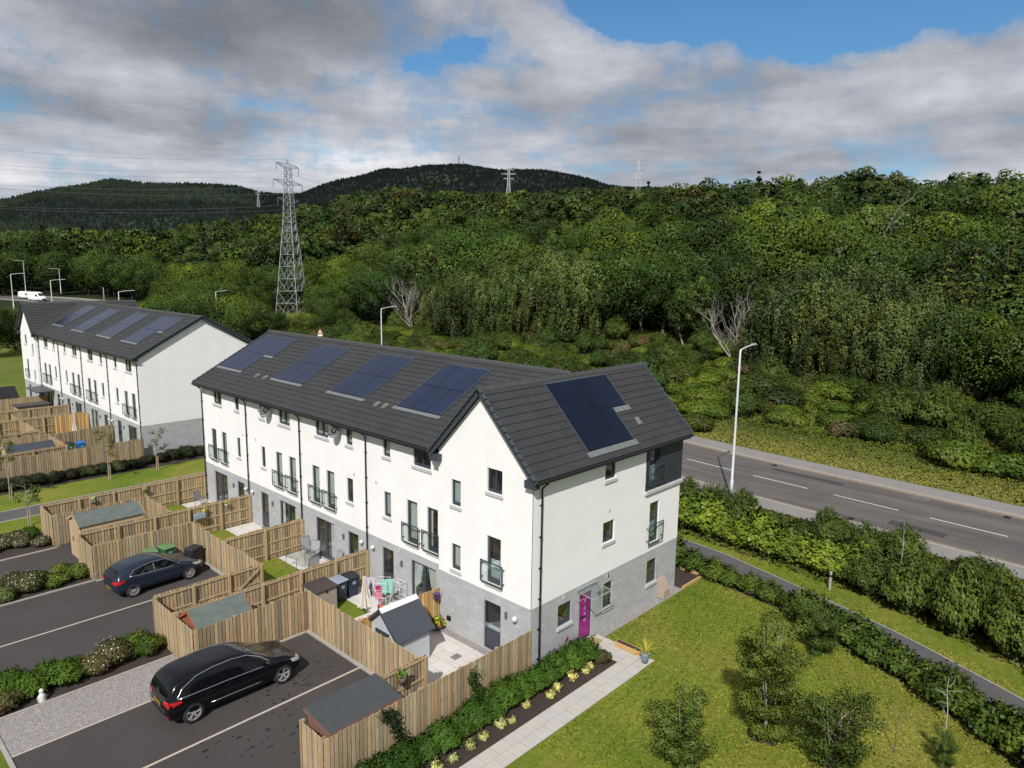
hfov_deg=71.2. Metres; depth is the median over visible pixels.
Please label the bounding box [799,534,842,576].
shrub
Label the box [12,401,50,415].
shelter
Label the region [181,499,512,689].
patio
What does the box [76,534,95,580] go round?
wooden fence
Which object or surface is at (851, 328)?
weeping birch
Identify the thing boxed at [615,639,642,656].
planter
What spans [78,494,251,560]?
wooden fence
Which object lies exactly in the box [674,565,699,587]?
planting bed
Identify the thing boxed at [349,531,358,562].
door
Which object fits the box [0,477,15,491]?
shrub
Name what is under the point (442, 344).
dry bush
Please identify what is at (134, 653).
shrub
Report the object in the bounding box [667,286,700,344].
birch tree
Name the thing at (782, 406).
bracken
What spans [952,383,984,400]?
dry bush
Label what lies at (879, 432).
gorse bush
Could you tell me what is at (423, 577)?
patio door
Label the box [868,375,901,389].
gorse bush
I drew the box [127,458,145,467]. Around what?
shrub
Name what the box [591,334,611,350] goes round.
gorse bush
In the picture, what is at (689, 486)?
broom bush
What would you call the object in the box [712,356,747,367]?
bracken
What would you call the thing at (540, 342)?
gorse bush
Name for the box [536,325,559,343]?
broom bush
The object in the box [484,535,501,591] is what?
french window
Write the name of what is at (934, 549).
pavement
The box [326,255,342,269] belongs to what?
weeping birch
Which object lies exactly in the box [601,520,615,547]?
window
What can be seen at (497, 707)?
box bush
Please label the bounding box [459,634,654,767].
front path
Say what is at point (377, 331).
gorse bush
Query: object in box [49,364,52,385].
french window
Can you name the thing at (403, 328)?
bracken
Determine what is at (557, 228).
conifer tree
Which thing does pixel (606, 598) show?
window
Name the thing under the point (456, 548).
window
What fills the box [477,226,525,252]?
broadleaf tree
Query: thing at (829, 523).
broom bush
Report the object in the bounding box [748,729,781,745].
mulch ring
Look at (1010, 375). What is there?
broadleaf tree
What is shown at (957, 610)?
broom bush
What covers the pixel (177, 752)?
bay lines
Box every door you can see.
[48,392,53,405]
[72,522,78,558]
[76,402,81,411]
[92,409,98,427]
[105,415,108,424]
[118,420,122,441]
[129,425,137,439]
[186,620,192,651]
[216,471,227,500]
[238,481,244,507]
[262,492,269,527]
[281,500,295,530]
[317,517,334,559]
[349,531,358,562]
[375,627,389,663]
[383,547,393,592]
[412,560,435,607]
[485,600,500,649]
[578,590,590,641]
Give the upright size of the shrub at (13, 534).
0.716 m
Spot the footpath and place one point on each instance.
(990, 689)
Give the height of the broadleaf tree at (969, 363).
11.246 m
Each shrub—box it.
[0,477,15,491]
[0,536,15,549]
[0,570,29,587]
[0,586,16,602]
[0,663,27,690]
[0,688,24,714]
[2,529,30,539]
[8,668,52,698]
[9,475,32,489]
[10,535,30,547]
[13,569,46,592]
[20,524,40,537]
[26,472,47,485]
[29,656,57,685]
[30,535,51,546]
[35,570,49,582]
[41,572,71,587]
[45,655,86,686]
[46,470,65,483]
[49,562,75,574]
[61,654,89,666]
[63,467,80,479]
[63,563,89,579]
[77,464,98,477]
[80,649,112,675]
[91,636,132,665]
[94,461,114,473]
[111,459,130,471]
[115,642,140,660]
[119,628,151,645]
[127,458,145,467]
[135,632,167,656]
[138,454,155,463]
[154,451,169,461]
[165,448,182,459]
[178,445,196,456]
[195,445,203,455]
[594,648,612,663]
[675,533,689,563]
[675,545,687,566]
[677,546,707,571]
[678,490,689,528]
[678,490,707,531]
[688,492,730,536]
[697,555,727,581]
[708,509,734,541]
[716,563,744,587]
[722,513,746,548]
[733,504,775,551]
[736,570,764,595]
[750,518,786,559]
[754,578,784,603]
[767,523,804,564]
[774,590,794,611]
[780,585,837,625]
[790,531,820,569]
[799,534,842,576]
[812,604,848,638]
[821,541,851,582]
[829,609,875,648]
[839,541,887,584]
[846,626,901,666]
[875,639,918,678]
[900,655,940,693]
[912,659,986,709]
[949,689,993,723]
[965,695,1017,744]
[983,706,1023,762]
[1015,741,1023,759]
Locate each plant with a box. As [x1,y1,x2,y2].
[376,707,409,745]
[430,757,444,767]
[446,752,458,763]
[464,735,476,750]
[467,666,488,700]
[478,730,489,740]
[493,716,507,728]
[507,715,516,723]
[520,699,531,708]
[544,689,556,698]
[552,681,562,691]
[566,668,579,681]
[581,665,590,674]
[585,661,594,669]
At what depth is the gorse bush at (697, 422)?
68.71 m
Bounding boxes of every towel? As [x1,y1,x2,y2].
[366,577,376,588]
[380,579,393,594]
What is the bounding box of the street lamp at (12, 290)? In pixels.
[10,273,23,310]
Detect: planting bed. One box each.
[416,659,615,767]
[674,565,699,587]
[703,577,1023,767]
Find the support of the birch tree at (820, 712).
on the lawn at (536, 756)
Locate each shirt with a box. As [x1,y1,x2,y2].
[374,592,381,601]
[375,586,381,591]
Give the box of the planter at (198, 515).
[193,512,205,519]
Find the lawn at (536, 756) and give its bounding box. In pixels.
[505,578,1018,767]
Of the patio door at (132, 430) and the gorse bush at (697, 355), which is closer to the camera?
the patio door at (132, 430)
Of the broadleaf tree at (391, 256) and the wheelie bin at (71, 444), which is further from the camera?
the broadleaf tree at (391, 256)
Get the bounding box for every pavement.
[0,299,1023,579]
[4,295,1023,515]
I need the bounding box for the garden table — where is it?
[285,548,314,570]
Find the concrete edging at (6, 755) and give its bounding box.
[0,547,373,767]
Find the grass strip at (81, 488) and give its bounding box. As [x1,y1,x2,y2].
[0,458,207,533]
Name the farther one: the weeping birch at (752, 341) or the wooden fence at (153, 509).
the weeping birch at (752, 341)
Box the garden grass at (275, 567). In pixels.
[150,505,368,659]
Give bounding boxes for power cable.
[0,205,277,209]
[1,208,291,212]
[4,165,247,171]
[6,150,271,159]
[6,169,291,177]
[10,185,260,189]
[11,189,291,195]
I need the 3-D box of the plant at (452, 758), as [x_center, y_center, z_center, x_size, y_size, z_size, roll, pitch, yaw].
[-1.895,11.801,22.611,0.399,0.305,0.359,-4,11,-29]
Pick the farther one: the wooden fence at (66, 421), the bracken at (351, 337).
the bracken at (351, 337)
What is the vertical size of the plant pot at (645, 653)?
1.024 m
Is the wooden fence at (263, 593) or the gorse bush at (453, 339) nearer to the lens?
the wooden fence at (263, 593)
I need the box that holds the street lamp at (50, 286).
[50,279,65,300]
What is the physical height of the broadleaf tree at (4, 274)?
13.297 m
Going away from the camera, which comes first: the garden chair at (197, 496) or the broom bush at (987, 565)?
the broom bush at (987, 565)
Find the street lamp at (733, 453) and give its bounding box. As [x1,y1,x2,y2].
[729,343,756,497]
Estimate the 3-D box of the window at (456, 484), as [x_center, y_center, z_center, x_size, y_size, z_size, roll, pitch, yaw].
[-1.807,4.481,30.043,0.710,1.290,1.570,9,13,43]
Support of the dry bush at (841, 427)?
on the ground at (10, 366)
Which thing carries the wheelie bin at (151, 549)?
on the parking bays
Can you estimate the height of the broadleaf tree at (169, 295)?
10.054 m
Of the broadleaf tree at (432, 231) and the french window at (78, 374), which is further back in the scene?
the broadleaf tree at (432, 231)
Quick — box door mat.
[589,636,602,644]
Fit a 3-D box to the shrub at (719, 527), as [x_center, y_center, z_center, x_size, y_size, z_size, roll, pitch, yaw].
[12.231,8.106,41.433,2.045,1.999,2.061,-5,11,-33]
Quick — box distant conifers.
[0,163,679,231]
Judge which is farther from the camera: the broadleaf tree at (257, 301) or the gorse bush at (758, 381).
the broadleaf tree at (257, 301)
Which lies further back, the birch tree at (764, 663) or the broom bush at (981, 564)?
the broom bush at (981, 564)
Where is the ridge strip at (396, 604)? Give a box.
[379,594,417,613]
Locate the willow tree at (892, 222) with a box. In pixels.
[841,185,930,255]
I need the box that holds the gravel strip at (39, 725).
[0,656,177,756]
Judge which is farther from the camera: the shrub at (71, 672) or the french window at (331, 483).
the french window at (331, 483)
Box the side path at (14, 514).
[0,472,206,521]
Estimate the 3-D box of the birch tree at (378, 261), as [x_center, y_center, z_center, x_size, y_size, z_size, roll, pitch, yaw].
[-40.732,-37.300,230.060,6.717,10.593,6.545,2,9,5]
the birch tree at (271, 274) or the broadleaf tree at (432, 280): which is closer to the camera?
the broadleaf tree at (432, 280)
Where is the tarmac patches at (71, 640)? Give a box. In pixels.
[57,468,947,767]
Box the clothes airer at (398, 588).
[392,578,404,601]
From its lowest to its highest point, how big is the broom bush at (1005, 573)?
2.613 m
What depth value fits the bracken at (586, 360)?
115.50 m
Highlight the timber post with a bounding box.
[828,571,832,589]
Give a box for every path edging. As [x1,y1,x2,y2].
[0,472,203,522]
[684,539,1023,699]
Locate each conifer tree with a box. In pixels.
[16,253,41,294]
[298,267,308,296]
[548,239,557,259]
[549,212,562,242]
[767,195,786,235]
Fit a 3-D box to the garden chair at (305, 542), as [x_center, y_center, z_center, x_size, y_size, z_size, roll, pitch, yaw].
[-11.004,8.748,38.469,0.616,1.013,0.563,9,13,43]
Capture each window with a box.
[43,338,47,348]
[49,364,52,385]
[71,346,76,357]
[72,372,75,395]
[78,374,81,397]
[87,350,92,362]
[88,378,92,402]
[94,380,97,404]
[125,358,138,374]
[125,391,129,417]
[132,393,136,420]
[212,392,221,407]
[212,428,217,462]
[222,432,227,466]
[234,398,239,412]
[236,438,241,460]
[261,446,266,470]
[275,452,283,490]
[277,411,290,429]
[288,457,297,496]
[311,465,320,507]
[314,421,328,441]
[326,470,335,513]
[344,430,352,449]
[346,478,353,506]
[381,440,390,460]
[382,491,391,521]
[405,500,418,549]
[411,449,431,473]
[425,507,438,558]
[449,479,461,511]
[450,543,461,575]
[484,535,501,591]
[485,468,502,499]
[531,593,572,632]
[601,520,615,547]
[602,581,612,612]
[604,462,617,484]
[645,449,657,486]
[645,558,656,588]
[647,501,658,547]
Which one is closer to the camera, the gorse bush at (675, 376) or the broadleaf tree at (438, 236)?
the gorse bush at (675, 376)
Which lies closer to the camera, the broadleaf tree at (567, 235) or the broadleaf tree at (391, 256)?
the broadleaf tree at (567, 235)
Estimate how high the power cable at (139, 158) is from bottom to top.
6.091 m
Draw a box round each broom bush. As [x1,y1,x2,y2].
[333,318,349,329]
[341,325,355,335]
[348,316,364,327]
[350,321,377,338]
[377,329,387,339]
[385,309,406,325]
[408,338,421,346]
[464,335,499,359]
[471,324,486,336]
[493,334,513,350]
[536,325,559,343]
[563,357,581,371]
[573,327,596,353]
[588,348,609,366]
[601,314,630,340]
[606,347,639,366]
[628,348,645,362]
[636,352,670,388]
[654,337,688,362]
[679,475,700,496]
[687,326,718,349]
[694,481,723,506]
[712,483,731,502]
[724,486,759,509]
[725,382,760,417]
[725,491,763,518]
[748,354,790,381]
[763,509,785,530]
[784,517,814,537]
[807,505,848,544]
[837,539,857,547]
[838,516,858,542]
[841,545,898,597]
[846,519,884,554]
[865,383,918,422]
[874,528,892,556]
[876,550,949,615]
[878,522,930,562]
[908,548,952,583]
[910,382,965,430]
[923,379,964,398]
[923,557,1002,637]
[930,555,952,573]
[940,413,985,444]
[948,562,1016,628]
[949,551,991,571]
[969,558,988,570]
[969,562,988,574]
[971,581,1023,663]
[980,558,1016,584]
[984,563,1023,599]
[995,409,1023,449]
[1001,378,1023,409]
[1018,421,1023,431]
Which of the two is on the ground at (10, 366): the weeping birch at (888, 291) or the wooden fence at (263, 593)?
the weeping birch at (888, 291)
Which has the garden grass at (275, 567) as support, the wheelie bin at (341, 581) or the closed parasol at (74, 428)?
the wheelie bin at (341, 581)
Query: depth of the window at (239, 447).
43.72 m
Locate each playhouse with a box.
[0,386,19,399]
[368,598,435,663]
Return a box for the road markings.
[6,297,1007,536]
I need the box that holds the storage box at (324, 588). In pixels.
[302,576,338,613]
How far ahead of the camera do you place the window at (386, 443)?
33.24 m
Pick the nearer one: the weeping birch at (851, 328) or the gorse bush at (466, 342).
the weeping birch at (851, 328)
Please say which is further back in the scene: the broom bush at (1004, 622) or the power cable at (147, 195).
the power cable at (147, 195)
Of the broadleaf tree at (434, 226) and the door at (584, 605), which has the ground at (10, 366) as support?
the broadleaf tree at (434, 226)
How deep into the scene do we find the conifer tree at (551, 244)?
186.63 m
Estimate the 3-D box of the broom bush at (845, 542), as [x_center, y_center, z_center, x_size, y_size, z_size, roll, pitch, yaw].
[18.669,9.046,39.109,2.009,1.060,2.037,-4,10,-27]
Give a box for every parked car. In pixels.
[103,552,202,596]
[149,640,299,723]
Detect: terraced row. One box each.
[15,300,252,455]
[191,329,693,667]
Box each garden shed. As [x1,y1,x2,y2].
[0,440,55,454]
[66,501,145,558]
[178,592,252,653]
[303,673,402,767]
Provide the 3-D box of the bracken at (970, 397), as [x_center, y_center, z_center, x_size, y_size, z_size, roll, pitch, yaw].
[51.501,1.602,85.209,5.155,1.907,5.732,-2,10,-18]
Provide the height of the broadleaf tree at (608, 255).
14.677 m
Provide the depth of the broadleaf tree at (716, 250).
147.76 m
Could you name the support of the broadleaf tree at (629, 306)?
on the ground at (10, 366)
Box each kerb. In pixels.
[0,295,1023,517]
[10,299,1023,567]
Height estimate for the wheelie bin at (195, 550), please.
1.077 m
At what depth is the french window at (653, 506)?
33.42 m
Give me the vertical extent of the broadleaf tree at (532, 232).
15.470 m
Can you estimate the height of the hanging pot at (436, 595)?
0.374 m
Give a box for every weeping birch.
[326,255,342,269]
[409,285,457,336]
[420,275,484,337]
[424,268,488,329]
[439,271,498,337]
[456,235,485,263]
[461,278,517,337]
[478,253,526,318]
[482,265,540,336]
[503,267,562,341]
[508,246,572,316]
[518,253,597,337]
[539,259,611,341]
[543,249,601,317]
[568,262,617,332]
[729,277,841,377]
[730,288,795,374]
[757,259,845,344]
[768,277,860,376]
[779,289,894,381]
[806,287,914,385]
[810,259,894,319]
[842,261,918,330]
[842,298,926,387]
[862,303,954,389]
[877,290,940,367]
[883,277,977,361]
[886,300,987,396]
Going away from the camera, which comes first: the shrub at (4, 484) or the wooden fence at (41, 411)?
the shrub at (4, 484)
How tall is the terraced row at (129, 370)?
11.278 m
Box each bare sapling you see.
[890,709,905,752]
[899,521,905,562]
[936,677,958,728]
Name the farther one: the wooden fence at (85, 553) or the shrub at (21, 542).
the shrub at (21, 542)
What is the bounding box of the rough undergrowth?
[273,313,1023,505]
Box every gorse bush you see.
[288,327,310,334]
[315,326,341,337]
[364,338,379,342]
[372,327,380,333]
[372,336,400,345]
[379,332,397,339]
[383,323,402,328]
[388,329,402,336]
[393,342,411,347]
[403,319,413,326]
[405,335,421,343]
[407,324,416,329]
[411,326,435,337]
[446,335,462,347]
[451,336,467,348]
[454,344,471,355]
[458,335,482,346]
[478,332,495,342]
[497,330,523,340]
[497,349,526,360]
[498,356,519,363]
[507,345,528,356]
[517,352,554,367]
[521,334,550,348]
[544,346,581,363]
[551,341,568,348]
[566,329,578,341]
[575,360,591,370]
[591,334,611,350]
[646,342,663,353]
[647,332,668,341]
[656,360,687,383]
[662,356,699,378]
[665,355,703,371]
[681,411,714,432]
[682,346,705,362]
[698,349,719,360]
[699,343,720,354]
[726,348,737,356]
[726,380,753,392]
[741,372,784,393]
[754,383,807,408]
[774,381,808,393]
[777,374,818,394]
[787,360,802,373]
[796,363,830,378]
[811,372,852,387]
[844,373,870,390]
[847,415,885,438]
[851,380,901,403]
[858,419,903,443]
[860,411,903,432]
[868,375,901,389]
[894,370,937,389]
[899,384,927,398]
[902,425,942,448]
[947,408,971,425]
[952,394,983,411]
[961,397,1023,430]
[980,414,1022,440]
[998,431,1023,453]
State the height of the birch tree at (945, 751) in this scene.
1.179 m
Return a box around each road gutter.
[47,297,1023,519]
[681,475,1023,565]
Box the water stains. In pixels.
[56,612,336,760]
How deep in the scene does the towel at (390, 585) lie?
32.38 m
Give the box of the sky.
[0,0,1023,198]
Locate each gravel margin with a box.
[425,586,682,735]
[440,626,512,669]
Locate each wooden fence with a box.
[0,395,47,413]
[0,404,69,420]
[0,412,84,434]
[0,430,39,440]
[0,434,47,447]
[0,438,143,479]
[0,445,67,471]
[11,414,36,431]
[40,506,56,545]
[41,473,206,526]
[47,434,69,462]
[51,424,113,448]
[54,413,88,433]
[55,496,146,545]
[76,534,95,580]
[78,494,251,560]
[93,522,191,579]
[146,496,171,523]
[152,597,194,657]
[154,563,263,614]
[175,549,368,653]
[191,522,263,579]
[194,590,307,650]
[223,518,303,565]
[299,718,325,767]
[307,591,420,686]
[324,630,530,767]
[358,587,438,646]
[380,654,427,701]
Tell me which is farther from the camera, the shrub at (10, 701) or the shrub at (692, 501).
the shrub at (692, 501)
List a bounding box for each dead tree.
[384,273,425,325]
[696,283,762,356]
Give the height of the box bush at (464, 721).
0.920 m
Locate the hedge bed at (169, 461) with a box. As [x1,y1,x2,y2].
[0,454,203,495]
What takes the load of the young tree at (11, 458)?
on the grass strip at (81, 488)
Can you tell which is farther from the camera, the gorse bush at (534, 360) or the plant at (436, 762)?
the gorse bush at (534, 360)
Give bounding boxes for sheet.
[367,598,377,612]
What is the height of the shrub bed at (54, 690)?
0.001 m
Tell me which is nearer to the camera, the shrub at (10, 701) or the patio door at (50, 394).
the shrub at (10, 701)
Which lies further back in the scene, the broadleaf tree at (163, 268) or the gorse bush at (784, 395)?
the broadleaf tree at (163, 268)
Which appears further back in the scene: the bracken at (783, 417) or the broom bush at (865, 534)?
the bracken at (783, 417)
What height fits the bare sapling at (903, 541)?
3.117 m
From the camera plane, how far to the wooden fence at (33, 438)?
56.41 m
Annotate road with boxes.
[0,296,1023,564]
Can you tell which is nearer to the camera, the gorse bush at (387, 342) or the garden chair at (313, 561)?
the garden chair at (313, 561)
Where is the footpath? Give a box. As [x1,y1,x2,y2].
[677,538,1023,717]
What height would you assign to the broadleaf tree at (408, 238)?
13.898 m
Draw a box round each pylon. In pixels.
[254,190,260,206]
[273,159,305,313]
[503,168,514,193]
[632,159,644,188]
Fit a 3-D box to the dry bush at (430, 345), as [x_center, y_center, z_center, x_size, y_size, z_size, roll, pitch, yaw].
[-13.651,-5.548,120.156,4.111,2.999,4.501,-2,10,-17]
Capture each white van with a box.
[18,291,30,298]
[28,292,46,301]
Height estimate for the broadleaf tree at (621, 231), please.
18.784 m
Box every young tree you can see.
[0,434,15,500]
[8,481,42,525]
[92,428,119,479]
[147,428,168,470]
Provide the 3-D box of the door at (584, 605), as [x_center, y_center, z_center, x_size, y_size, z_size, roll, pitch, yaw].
[3.021,9.712,30.013,0.125,2.090,0.860,9,13,43]
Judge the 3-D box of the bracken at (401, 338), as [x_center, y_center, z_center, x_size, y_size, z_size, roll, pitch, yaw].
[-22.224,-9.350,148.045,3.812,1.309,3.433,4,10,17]
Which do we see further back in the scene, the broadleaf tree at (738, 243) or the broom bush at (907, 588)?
the broadleaf tree at (738, 243)
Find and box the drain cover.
[450,653,461,659]
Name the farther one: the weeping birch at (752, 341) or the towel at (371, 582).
the weeping birch at (752, 341)
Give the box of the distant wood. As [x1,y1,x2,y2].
[0,165,1023,287]
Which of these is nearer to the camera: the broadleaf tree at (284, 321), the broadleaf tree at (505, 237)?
the broadleaf tree at (284, 321)
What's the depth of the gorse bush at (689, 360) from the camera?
105.49 m
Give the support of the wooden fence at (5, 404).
on the ground at (10, 366)
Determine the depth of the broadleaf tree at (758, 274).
125.37 m
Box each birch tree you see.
[0,253,15,293]
[78,250,100,292]
[180,262,199,270]
[270,269,286,290]
[289,278,304,308]
[300,281,318,299]
[356,243,375,264]
[375,251,390,273]
[379,257,391,275]
[388,255,406,272]
[405,244,453,318]
[541,233,570,263]
[574,248,604,275]
[642,683,718,767]
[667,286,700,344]
[679,276,724,331]
[698,272,729,332]
[731,605,813,743]
[788,681,888,767]
[792,594,840,656]
[793,206,830,237]
[801,256,846,300]
[831,205,891,291]
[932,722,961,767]
[951,255,1004,306]
[1002,233,1022,281]
[1014,250,1023,297]
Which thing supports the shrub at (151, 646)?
on the shrub bed at (54, 690)
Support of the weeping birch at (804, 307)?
on the ground at (10, 366)
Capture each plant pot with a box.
[431,611,444,630]
[633,636,658,663]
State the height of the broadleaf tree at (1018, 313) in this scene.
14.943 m
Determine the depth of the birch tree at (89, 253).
223.10 m
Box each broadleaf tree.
[0,253,22,292]
[0,307,13,350]
[0,308,20,350]
[1,250,40,289]
[9,232,76,289]
[27,250,79,294]
[35,259,71,291]
[63,254,82,288]
[63,254,102,294]
[67,259,88,290]
[82,255,117,295]
[89,253,136,296]
[105,258,151,299]
[112,254,162,297]
[130,267,174,300]
[132,260,183,291]
[133,252,166,266]
[137,292,173,308]
[138,301,162,308]
[144,296,194,314]
[148,273,198,300]
[156,290,218,311]
[159,289,192,302]
[165,261,187,271]
[166,263,217,292]
[175,287,229,315]
[177,261,236,283]
[183,299,229,325]
[187,276,244,297]
[196,294,251,327]
[198,261,224,278]
[200,289,232,312]
[204,272,245,292]
[213,292,259,312]
[215,258,258,281]
[215,305,264,339]
[217,281,259,301]
[226,298,282,339]
[230,267,268,294]
[239,286,274,310]
[239,295,275,318]
[249,266,267,289]
[254,271,300,310]
[257,263,292,284]
[259,308,282,329]
[274,312,290,330]
[286,267,308,288]
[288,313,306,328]
[296,257,334,290]
[300,295,322,316]
[301,284,328,312]
[305,313,324,329]
[311,282,345,306]
[313,296,345,319]
[317,266,354,285]
[318,307,339,327]
[321,274,358,318]
[322,254,367,279]
[332,293,359,317]
[335,309,356,324]
[337,271,376,321]
[337,272,354,287]
[343,259,380,273]
[347,271,405,323]
[351,265,385,285]
[353,241,391,266]
[361,272,415,320]
[378,245,413,268]
[383,260,416,306]
[384,243,452,307]
[392,229,425,249]
[398,242,416,259]
[405,270,458,324]
[414,228,451,243]
[415,220,456,242]
[418,228,459,254]
[432,226,495,276]
[433,245,513,297]
[451,213,504,244]
[464,234,554,299]
[475,232,548,278]
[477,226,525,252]
[477,233,544,261]
[519,218,564,255]
[542,221,579,249]
[557,230,582,266]
[565,219,616,258]
[568,218,628,258]
[577,252,664,323]
[578,219,646,254]
[579,227,656,264]
[580,207,654,238]
[589,248,639,282]
[603,256,683,332]
[613,229,655,248]
[623,220,712,287]
[626,201,686,235]
[633,264,698,334]
[636,242,704,317]
[651,218,697,244]
[665,214,752,270]
[666,252,726,319]
[691,251,776,330]
[706,239,754,265]
[707,228,786,279]
[709,254,803,336]
[715,213,775,248]
[720,191,814,236]
[728,217,857,301]
[758,205,882,286]
[785,217,892,292]
[796,201,857,223]
[836,237,959,306]
[842,203,921,232]
[844,238,937,303]
[862,211,923,254]
[879,210,1003,280]
[889,234,1017,309]
[905,187,1005,246]
[915,302,997,384]
[930,312,1023,402]
[938,212,1023,312]
[942,181,1023,262]
[968,319,1023,394]
[973,275,1023,353]
[992,327,1023,389]
[997,243,1023,304]
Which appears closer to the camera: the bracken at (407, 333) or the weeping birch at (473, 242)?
the bracken at (407, 333)
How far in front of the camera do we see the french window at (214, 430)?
46.18 m
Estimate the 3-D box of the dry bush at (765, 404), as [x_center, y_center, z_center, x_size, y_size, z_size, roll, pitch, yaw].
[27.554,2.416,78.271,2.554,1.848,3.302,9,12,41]
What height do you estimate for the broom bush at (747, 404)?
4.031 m
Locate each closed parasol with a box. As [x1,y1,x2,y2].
[72,409,77,430]
[357,573,370,611]
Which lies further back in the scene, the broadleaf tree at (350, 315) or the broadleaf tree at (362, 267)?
the broadleaf tree at (362, 267)
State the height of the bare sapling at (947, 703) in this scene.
1.902 m
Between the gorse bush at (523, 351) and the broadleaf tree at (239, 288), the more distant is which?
the broadleaf tree at (239, 288)
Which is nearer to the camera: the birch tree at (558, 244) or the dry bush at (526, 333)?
the dry bush at (526, 333)
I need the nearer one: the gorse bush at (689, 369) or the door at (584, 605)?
the door at (584, 605)
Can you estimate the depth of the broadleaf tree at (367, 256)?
239.28 m
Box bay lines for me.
[0,600,358,767]
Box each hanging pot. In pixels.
[90,496,95,503]
[397,668,408,684]
[433,592,439,600]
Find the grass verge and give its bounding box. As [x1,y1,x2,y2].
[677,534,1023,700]
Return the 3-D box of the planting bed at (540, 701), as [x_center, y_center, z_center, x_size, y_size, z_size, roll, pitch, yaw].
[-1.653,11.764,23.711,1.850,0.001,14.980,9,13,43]
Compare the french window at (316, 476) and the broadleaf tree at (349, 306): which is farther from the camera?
the broadleaf tree at (349, 306)
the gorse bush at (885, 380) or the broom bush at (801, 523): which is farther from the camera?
the gorse bush at (885, 380)
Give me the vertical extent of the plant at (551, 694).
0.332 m
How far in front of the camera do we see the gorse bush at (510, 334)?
143.52 m
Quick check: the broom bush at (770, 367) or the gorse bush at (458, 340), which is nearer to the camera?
the broom bush at (770, 367)
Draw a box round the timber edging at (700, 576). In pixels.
[680,567,703,588]
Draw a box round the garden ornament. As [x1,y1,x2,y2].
[37,688,46,702]
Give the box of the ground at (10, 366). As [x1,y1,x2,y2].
[0,166,1023,767]
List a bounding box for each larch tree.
[928,247,964,314]
[945,247,999,375]
[974,238,1023,326]
[989,238,1023,356]
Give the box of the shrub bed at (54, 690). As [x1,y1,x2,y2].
[0,529,172,716]
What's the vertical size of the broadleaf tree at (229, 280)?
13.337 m
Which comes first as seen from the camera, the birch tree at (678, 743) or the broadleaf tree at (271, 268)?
the birch tree at (678, 743)
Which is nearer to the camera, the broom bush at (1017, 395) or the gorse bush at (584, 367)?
the broom bush at (1017, 395)
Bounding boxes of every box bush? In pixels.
[351,757,384,767]
[366,749,412,767]
[388,733,427,767]
[407,731,442,763]
[423,714,466,752]
[443,709,475,737]
[455,695,495,729]
[479,691,507,719]
[484,674,522,710]
[508,669,535,700]
[520,664,551,694]
[533,656,562,683]
[539,647,574,675]
[552,640,590,670]
[568,633,601,661]
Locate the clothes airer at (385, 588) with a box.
[373,576,390,605]
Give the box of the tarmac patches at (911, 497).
[682,464,930,501]
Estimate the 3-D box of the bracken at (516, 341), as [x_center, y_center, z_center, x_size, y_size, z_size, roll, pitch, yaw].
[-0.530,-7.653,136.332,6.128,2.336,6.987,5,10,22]
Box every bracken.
[336,333,364,340]
[382,327,402,331]
[394,326,407,330]
[397,336,408,340]
[402,330,413,336]
[408,346,420,349]
[418,347,450,353]
[425,335,448,341]
[442,348,458,354]
[494,352,509,360]
[496,338,524,349]
[518,344,544,354]
[529,350,552,357]
[577,357,592,364]
[630,346,646,353]
[663,381,689,394]
[667,394,685,405]
[673,397,726,414]
[675,386,728,402]
[678,376,702,383]
[682,382,712,389]
[697,371,723,384]
[700,382,717,389]
[703,405,734,418]
[706,366,740,380]
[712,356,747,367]
[713,345,735,353]
[761,409,809,426]
[766,404,805,414]
[804,393,826,404]
[805,381,853,399]
[815,411,862,427]
[816,401,851,412]
[842,391,858,403]
[850,400,873,416]
[917,436,996,471]
[922,390,975,400]
[966,451,1023,479]
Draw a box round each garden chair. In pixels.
[193,490,207,505]
[300,535,310,550]
[306,556,319,566]
[307,540,320,558]
[328,550,342,562]
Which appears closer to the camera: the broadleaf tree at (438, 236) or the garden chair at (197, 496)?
the garden chair at (197, 496)
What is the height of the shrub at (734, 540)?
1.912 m
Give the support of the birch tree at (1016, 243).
on the ground at (10, 366)
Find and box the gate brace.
[239,568,259,589]
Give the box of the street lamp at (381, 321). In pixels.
[381,306,396,344]
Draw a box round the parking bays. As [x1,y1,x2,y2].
[0,543,369,767]
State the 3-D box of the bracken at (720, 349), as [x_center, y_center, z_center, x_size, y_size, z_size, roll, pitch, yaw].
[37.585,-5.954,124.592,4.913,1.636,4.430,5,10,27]
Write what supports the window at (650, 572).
in the terraced row at (460, 482)
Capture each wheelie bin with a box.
[64,441,74,449]
[75,440,85,448]
[142,546,158,552]
[157,542,175,552]
[183,544,204,564]
[329,574,348,601]
[341,570,359,596]
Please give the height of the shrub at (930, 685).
1.664 m
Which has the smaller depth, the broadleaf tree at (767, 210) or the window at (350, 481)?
the window at (350, 481)
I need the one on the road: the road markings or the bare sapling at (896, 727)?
the road markings
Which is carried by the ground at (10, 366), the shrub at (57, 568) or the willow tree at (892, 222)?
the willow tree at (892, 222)
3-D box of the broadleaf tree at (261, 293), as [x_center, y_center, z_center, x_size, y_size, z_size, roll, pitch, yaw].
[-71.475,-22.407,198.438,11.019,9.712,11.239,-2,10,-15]
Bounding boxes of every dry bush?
[419,342,441,350]
[420,336,436,343]
[435,339,451,348]
[455,345,466,349]
[519,330,532,340]
[551,362,573,371]
[601,349,617,360]
[608,339,631,351]
[611,346,625,353]
[627,334,649,346]
[729,361,750,375]
[754,398,774,413]
[799,374,815,381]
[827,419,859,437]
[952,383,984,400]

